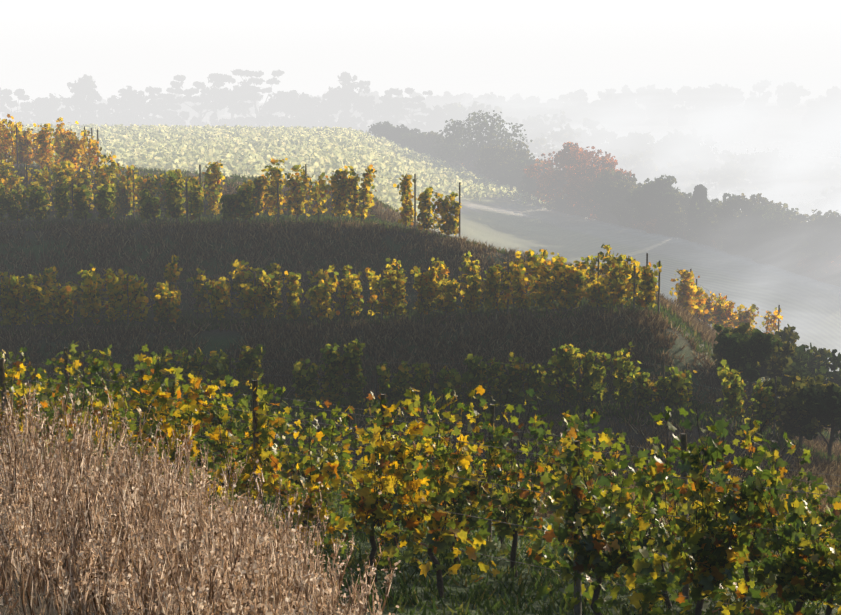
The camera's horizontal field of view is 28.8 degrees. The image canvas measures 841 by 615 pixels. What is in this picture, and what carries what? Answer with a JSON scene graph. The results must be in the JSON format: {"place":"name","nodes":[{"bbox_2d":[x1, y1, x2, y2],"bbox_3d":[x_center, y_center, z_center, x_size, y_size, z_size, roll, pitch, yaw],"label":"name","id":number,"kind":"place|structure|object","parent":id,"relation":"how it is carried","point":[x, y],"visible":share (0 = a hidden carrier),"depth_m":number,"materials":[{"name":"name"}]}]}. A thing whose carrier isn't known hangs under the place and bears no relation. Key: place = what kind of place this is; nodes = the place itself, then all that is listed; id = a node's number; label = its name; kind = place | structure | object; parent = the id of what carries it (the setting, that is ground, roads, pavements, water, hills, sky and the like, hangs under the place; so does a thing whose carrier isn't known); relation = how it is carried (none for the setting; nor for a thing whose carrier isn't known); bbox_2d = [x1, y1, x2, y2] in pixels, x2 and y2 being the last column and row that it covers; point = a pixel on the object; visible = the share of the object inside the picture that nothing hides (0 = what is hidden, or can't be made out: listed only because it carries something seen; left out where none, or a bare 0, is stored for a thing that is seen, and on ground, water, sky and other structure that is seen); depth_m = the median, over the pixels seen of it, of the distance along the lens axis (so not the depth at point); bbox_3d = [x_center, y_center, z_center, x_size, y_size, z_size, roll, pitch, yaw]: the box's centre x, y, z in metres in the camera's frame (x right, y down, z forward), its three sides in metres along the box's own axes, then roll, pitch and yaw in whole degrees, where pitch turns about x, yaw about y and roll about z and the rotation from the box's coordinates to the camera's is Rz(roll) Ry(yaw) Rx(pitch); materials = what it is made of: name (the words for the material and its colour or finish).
{"place":"outdoors","nodes":[
{"label":"outdoors","id":0,"kind":"place"},
{"bbox_2d":[0,102,840,614],"bbox_3d":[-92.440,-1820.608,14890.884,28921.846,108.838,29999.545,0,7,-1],"label":"hillside ground","id":1,"kind":"structure","parent":0,"point":[810,312],"depth_m":69.48,"materials":[{"name":"green plant"}]},
{"bbox_2d":[0,88,32,119],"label":"cedar tree","id":2,"kind":"object","parent":1,"relation":"on","point":[8,99],"visible":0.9,"depth_m":886.99,"materials":[{"name":"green plant"}]},
{"bbox_2d":[1,122,89,168],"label":"vine row","id":3,"kind":"object","parent":1,"relation":"on","point":[36,146],"visible":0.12,"depth_m":86.77,"materials":[{"name":"orange plant"}]},
{"bbox_2d":[0,117,93,173],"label":"vine row","id":4,"kind":"object","parent":1,"relation":"on","point":[25,146],"visible":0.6,"depth_m":83.83,"materials":[{"name":"orange plant"}]},
{"bbox_2d":[29,93,68,122],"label":"cedar tree","id":5,"kind":"object","parent":1,"relation":"on","point":[45,106],"visible":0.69,"depth_m":877.51,"materials":[{"name":"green plant"}]},
{"bbox_2d":[0,114,101,173],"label":"vine row","id":6,"kind":"object","parent":1,"relation":"on","point":[42,140],"visible":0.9,"depth_m":81.16,"materials":[{"name":"orange plant"}]},
{"bbox_2d":[59,74,101,124],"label":"cedar tree","id":7,"kind":"object","parent":1,"relation":"on","point":[82,89],"visible":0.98,"depth_m":859.06,"materials":[{"name":"grey plant"}]},
{"bbox_2d":[0,160,179,220],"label":"vine row","id":8,"kind":"object","parent":1,"relation":"on","point":[124,206],"visible":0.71,"depth_m":74.88,"materials":[{"name":"yellow plant"}]},
{"bbox_2d":[95,86,163,117],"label":"cedar tree","id":9,"kind":"object","parent":1,"relation":"on","point":[132,100],"visible":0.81,"depth_m":882.29,"materials":[{"name":"grey plant"}]},
{"bbox_2d":[0,170,278,226],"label":"vine row","id":10,"kind":"object","parent":1,"relation":"on","point":[238,203],"visible":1,"depth_m":71.43,"materials":[{"name":"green plant"}]},
{"bbox_2d":[145,86,182,115],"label":"cedar tree","id":11,"kind":"object","parent":1,"relation":"on","point":[169,100],"visible":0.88,"depth_m":890.28,"materials":[{"name":"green plant"}]},
{"bbox_2d":[0,372,400,614],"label":"dry weeds","id":12,"kind":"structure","parent":1,"relation":"on","point":[143,541],"depth_m":8.84,"materials":[{"name":"brown plant"}]},
{"bbox_2d":[170,73,231,121],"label":"cedar tree","id":13,"kind":"object","parent":1,"relation":"on","point":[190,92],"visible":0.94,"depth_m":905.05,"materials":[{"name":"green plant"}]},
{"bbox_2d":[198,73,262,119],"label":"cedar tree","id":14,"kind":"object","parent":1,"relation":"on","point":[224,94],"visible":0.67,"depth_m":911.41,"materials":[{"name":"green plant"}]},
{"bbox_2d":[4,111,462,137],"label":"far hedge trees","id":15,"kind":"object","parent":1,"relation":"on","point":[169,119],"visible":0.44,"depth_m":866.13,"materials":[{"name":"grey plant"}]},
{"bbox_2d":[220,69,283,125],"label":"cedar tree","id":16,"kind":"object","parent":1,"relation":"on","point":[254,81],"visible":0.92,"depth_m":894.28,"materials":[{"name":"grey plant"}]},
{"bbox_2d":[78,152,461,236],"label":"vine row","id":17,"kind":"object","parent":1,"relation":"on","point":[297,193],"visible":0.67,"depth_m":73.02,"materials":[{"name":"yellow plant"}]},
{"bbox_2d":[5,123,550,223],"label":"vineyard rows","id":18,"kind":"object","parent":1,"relation":"on","point":[251,151],"visible":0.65,"depth_m":235.95,"materials":[{"name":"yellow plant"}]},
{"bbox_2d":[258,90,303,119],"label":"cedar tree","id":19,"kind":"object","parent":1,"relation":"on","point":[280,103],"visible":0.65,"depth_m":889.55,"materials":[{"name":"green plant"}]},
{"bbox_2d":[285,92,342,121],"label":"cedar tree","id":20,"kind":"object","parent":1,"relation":"on","point":[306,104],"visible":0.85,"depth_m":880.94,"materials":[{"name":"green plant"}]},
{"bbox_2d":[0,244,647,320],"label":"vine row","id":21,"kind":"object","parent":1,"relation":"on","point":[172,273],"visible":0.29,"depth_m":65.38,"materials":[{"name":"yellow plant"}]},
{"bbox_2d":[0,255,661,329],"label":"vine row","id":22,"kind":"object","parent":1,"relation":"on","point":[321,292],"visible":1,"depth_m":63.25,"materials":[{"name":"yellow plant"}]},
{"bbox_2d":[326,71,369,120],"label":"cedar tree","id":23,"kind":"object","parent":1,"relation":"on","point":[347,94],"visible":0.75,"depth_m":888.07,"materials":[{"name":"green plant"}]},
{"bbox_2d":[353,94,406,123],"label":"cedar tree","id":24,"kind":"object","parent":1,"relation":"on","point":[388,107],"visible":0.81,"depth_m":896.74,"materials":[{"name":"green plant"}]},
{"bbox_2d":[368,121,394,137],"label":"road tree","id":25,"kind":"object","parent":1,"relation":"on","point":[379,129],"visible":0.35,"depth_m":320.97,"materials":[{"name":"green plant"}]},
{"bbox_2d":[381,124,420,143],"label":"road tree","id":26,"kind":"object","parent":1,"relation":"on","point":[393,133],"visible":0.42,"depth_m":315.58,"materials":[{"name":"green plant"}]},
{"bbox_2d":[381,88,432,126],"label":"cedar tree","id":27,"kind":"object","parent":1,"relation":"on","point":[410,104],"visible":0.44,"depth_m":915.24,"materials":[{"name":"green plant"}]},
{"bbox_2d":[398,132,430,151],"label":"road tree","id":28,"kind":"object","parent":1,"relation":"on","point":[407,137],"visible":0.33,"depth_m":309.05,"materials":[{"name":"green plant"}]},
{"bbox_2d":[51,339,778,435],"bbox_3d":[-0.141,2.861,57.772,25.612,3.538,1.628,0,7,-1],"label":"vine row","id":29,"kind":"object","parent":1,"relation":"on","point":[672,391],"visible":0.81,"depth_m":57.67,"materials":[{"name":"green plant"}]},
{"bbox_2d":[0,344,840,614],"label":"vines","id":30,"kind":"object","parent":1,"relation":"on","point":[716,551],"visible":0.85,"depth_m":16.86,"materials":[{"name":"green plant"}]},
{"bbox_2d":[0,169,840,548],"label":"dry bank grass","id":31,"kind":"structure","parent":1,"relation":"on","point":[830,469],"depth_m":62.40,"materials":[{"name":"plant"}]},
{"bbox_2d":[0,344,840,614],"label":"vines","id":32,"kind":"object","parent":1,"relation":"on","point":[521,499],"visible":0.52,"depth_m":20.53,"materials":[{"name":"green plant"}]},
{"bbox_2d":[0,163,840,614],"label":"lane grass","id":33,"kind":"structure","parent":1,"relation":"on","point":[522,593],"depth_m":57.39,"materials":[{"name":"green plant"}]},
{"bbox_2d":[0,345,840,600],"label":"vines","id":34,"kind":"object","parent":1,"relation":"on","point":[806,455],"visible":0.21,"depth_m":23.55,"materials":[{"name":"green plant"}]},
{"bbox_2d":[18,92,825,116],"bbox_3d":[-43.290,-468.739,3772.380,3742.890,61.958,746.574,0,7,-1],"label":"trees","id":35,"kind":"object","parent":1,"relation":"on","point":[467,97],"visible":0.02,"depth_m":3628.42,"materials":[{"name":"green plant"}]},
{"bbox_2d":[409,131,454,154],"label":"road tree","id":36,"kind":"object","parent":1,"relation":"on","point":[422,147],"visible":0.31,"depth_m":303.59,"materials":[{"name":"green plant"}]},
{"bbox_2d":[425,106,453,131],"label":"cedar tree","id":37,"kind":"object","parent":1,"relation":"on","point":[437,115],"depth_m":886.99,"materials":[{"name":"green plant"}]},
{"bbox_2d":[423,133,469,164],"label":"road tree","id":38,"kind":"object","parent":1,"relation":"on","point":[431,151],"visible":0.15,"depth_m":297.09,"materials":[{"name":"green plant"}]},
{"bbox_2d":[432,110,532,174],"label":"road tree","id":39,"kind":"object","parent":1,"relation":"on","point":[478,136],"visible":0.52,"depth_m":283.70,"materials":[{"name":"grey plant"}]},
{"bbox_2d":[154,80,840,117],"bbox_3d":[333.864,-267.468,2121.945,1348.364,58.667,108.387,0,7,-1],"label":"trees","id":40,"kind":"object","parent":1,"relation":"on","point":[447,96],"visible":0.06,"depth_m":2084.02,"materials":[{"name":"grey plant"}]},
{"bbox_2d":[473,139,534,184],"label":"road tree","id":41,"kind":"object","parent":1,"relation":"on","point":[505,158],"visible":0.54,"depth_m":265.65,"materials":[{"name":"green plant"}]},
{"bbox_2d":[493,157,541,190],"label":"road tree","id":42,"kind":"object","parent":1,"relation":"on","point":[511,181],"visible":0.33,"depth_m":260.14,"materials":[{"name":"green plant"}]},
{"bbox_2d":[519,162,566,202],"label":"road tree","id":43,"kind":"object","parent":1,"relation":"on","point":[530,185],"visible":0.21,"depth_m":244.66,"materials":[{"name":"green plant"}]},
{"bbox_2d":[523,142,614,213],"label":"road tree","id":44,"kind":"object","parent":1,"relation":"on","point":[558,176],"visible":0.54,"depth_m":231.40,"materials":[{"name":"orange plant"}]},
{"bbox_2d":[326,91,834,130],"bbox_3d":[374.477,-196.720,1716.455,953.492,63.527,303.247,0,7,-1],"label":"trees","id":45,"kind":"object","parent":1,"relation":"on","point":[356,114],"visible":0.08,"depth_m":1660.89,"materials":[{"name":"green plant"}]},
{"bbox_2d":[558,152,634,212],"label":"road tree","id":46,"kind":"object","parent":1,"relation":"on","point":[574,186],"visible":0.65,"depth_m":222.65,"materials":[{"name":"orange plant"}]},
{"bbox_2d":[452,164,758,258],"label":"bushes","id":47,"kind":"object","parent":1,"relation":"on","point":[689,234],"depth_m":205.12,"materials":[{"name":"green plant"}]},
{"bbox_2d":[395,142,821,276],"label":"olive hedge","id":48,"kind":"object","parent":1,"relation":"on","point":[623,212],"visible":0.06,"depth_m":200.66,"materials":[{"name":"grey plant"}]},
{"bbox_2d":[579,168,638,223],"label":"road tree","id":49,"kind":"object","parent":1,"relation":"on","point":[604,195],"visible":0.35,"depth_m":219.14,"materials":[{"name":"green plant"}]},
{"bbox_2d":[601,179,650,216],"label":"road tree","id":50,"kind":"object","parent":1,"relation":"on","point":[625,191],"visible":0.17,"depth_m":216.34,"materials":[{"name":"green plant"}]},
{"bbox_2d":[432,101,840,189],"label":"trees","id":51,"kind":"object","parent":1,"relation":"on","point":[533,127],"depth_m":898.26,"materials":[{"name":"grey plant"}]},
{"bbox_2d":[456,168,840,276],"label":"bushes","id":52,"kind":"object","parent":1,"relation":"on","point":[766,254],"visible":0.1,"depth_m":179.18,"materials":[{"name":"grey plant"}]},
{"bbox_2d":[460,157,840,286],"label":"bushes","id":53,"kind":"object","parent":1,"relation":"on","point":[830,267],"visible":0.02,"depth_m":191.76,"materials":[{"name":"grey plant"}]},
{"bbox_2d":[625,175,691,230],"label":"road tree","id":54,"kind":"object","parent":1,"relation":"on","point":[642,200],"visible":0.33,"depth_m":207.13,"materials":[{"name":"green plant"}]},
{"bbox_2d":[479,119,840,198],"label":"trees","id":55,"kind":"object","parent":1,"relation":"on","point":[553,136],"depth_m":714.98,"materials":[{"name":"grey plant"}]},
{"bbox_2d":[492,180,840,285],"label":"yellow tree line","id":56,"kind":"object","parent":1,"relation":"on","point":[834,276],"visible":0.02,"depth_m":186.92,"materials":[{"name":"green plant"}]},
{"bbox_2d":[653,193,689,221],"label":"road tree","id":57,"kind":"object","parent":1,"relation":"on","point":[680,204],"depth_m":204.68,"materials":[{"name":"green plant"}]},
{"bbox_2d":[622,173,744,201],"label":"trees","id":58,"kind":"object","parent":1,"relation":"on","point":[688,188],"depth_m":577.47,"materials":[{"name":"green plant"}]},
{"bbox_2d":[686,184,710,232],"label":"road tree","id":59,"kind":"object","parent":1,"relation":"on","point":[700,192],"visible":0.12,"depth_m":196.44,"materials":[{"name":"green plant"}]},
{"bbox_2d":[689,193,741,246],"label":"road tree","id":60,"kind":"object","parent":1,"relation":"on","point":[703,212],"depth_m":193.92,"materials":[{"name":"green plant"}]},
{"bbox_2d":[669,269,782,334],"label":"vine row","id":61,"kind":"object","parent":1,"relation":"on","point":[686,292],"visible":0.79,"depth_m":76.49,"materials":[{"name":"yellow plant"}]},
{"bbox_2d":[677,279,776,333],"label":"vine row","id":62,"kind":"object","parent":1,"relation":"on","point":[709,306],"visible":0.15,"depth_m":78.69,"materials":[{"name":"yellow plant"}]},
{"bbox_2d":[703,193,788,237],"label":"road tree","id":63,"kind":"object","parent":1,"relation":"on","point":[731,224],"depth_m":186.31,"materials":[{"name":"grey plant"}]},
{"bbox_2d":[713,324,782,382],"bbox_3d":[12.244,2.203,62.266,2.493,2.975,2.423,-3,8,-20],"label":"tree","id":64,"kind":"object","parent":1,"relation":"on","point":[742,354],"visible":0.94,"depth_m":61.75,"materials":[{"name":"green plant"}]},
{"bbox_2d":[711,322,796,395],"bbox_3d":[12.800,2.271,62.955,3.265,3.298,2.825,0,7,-1],"label":"bush","id":65,"kind":"object","parent":1,"relation":"on","point":[779,365],"visible":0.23,"depth_m":62.60,"materials":[{"name":"green plant"}]},
{"bbox_2d":[734,203,809,257],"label":"road tree","id":66,"kind":"object","parent":1,"relation":"on","point":[761,217],"depth_m":181.61,"materials":[{"name":"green plant"}]},
{"bbox_2d":[757,353,818,412],"bbox_3d":[13.998,3.095,63.354,3.124,3.522,3.118,0,7,-1],"label":"tree","id":67,"kind":"object","parent":1,"relation":"on","point":[798,367],"visible":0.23,"depth_m":63.26,"materials":[{"name":"green plant"}]},
{"bbox_2d":[759,324,830,382],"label":"bush","id":68,"kind":"object","parent":1,"relation":"on","point":[794,337],"visible":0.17,"depth_m":67.21,"materials":[{"name":"green plant"}]},
{"bbox_2d":[760,371,838,446],"bbox_3d":[13.522,3.833,58.711,3.063,3.116,2.872,-5,9,-36],"label":"bush","id":69,"kind":"object","parent":1,"relation":"on","point":[783,402],"visible":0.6,"depth_m":58.31,"materials":[{"name":"green plant"}]},
{"bbox_2d":[758,209,840,257],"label":"road tree","id":70,"kind":"object","parent":1,"relation":"on","point":[803,229],"depth_m":177.50,"materials":[{"name":"grey plant"}]},
{"bbox_2d":[768,343,840,386],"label":"tree","id":71,"kind":"object","parent":1,"relation":"on","point":[821,369],"visible":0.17,"depth_m":65.13,"materials":[{"name":"green plant"}]},
{"bbox_2d":[787,384,840,457],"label":"tree","id":72,"kind":"object","parent":1,"relation":"on","point":[826,409],"visible":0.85,"depth_m":57.61,"materials":[{"name":"green plant"}]},
{"bbox_2d":[801,212,840,257],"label":"road tree","id":73,"kind":"object","parent":1,"relation":"on","point":[830,246],"depth_m":175.47,"materials":[{"name":"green plant"}]},
{"bbox_2d":[808,349,840,442],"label":"tree","id":74,"kind":"object","parent":1,"relation":"on","point":[833,360],"visible":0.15,"depth_m":65.58,"materials":[{"name":"green plant"}]},
{"bbox_2d":[0,0,840,102],"label":"sky","id":75,"kind":"structure","parent":0,"point":[545,49],"materials":[{"name":"white"}]},
{"bbox_2d":[418,79,840,154],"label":"fog bank","id":76,"kind":"structure","parent":0,"point":[658,136],"depth_m":1384.06,"materials":[{"name":"white"}]},
{"bbox_2d":[577,87,840,217],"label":"fog bank","id":77,"kind":"structure","parent":0,"point":[795,155],"depth_m":487.50,"materials":[{"name":"white"}]},
{"bbox_2d":[714,194,839,218],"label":"tree","id":78,"kind":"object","parent":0,"point":[815,206],"depth_m":296.59,"materials":[{"name":"plant"}]}
]}

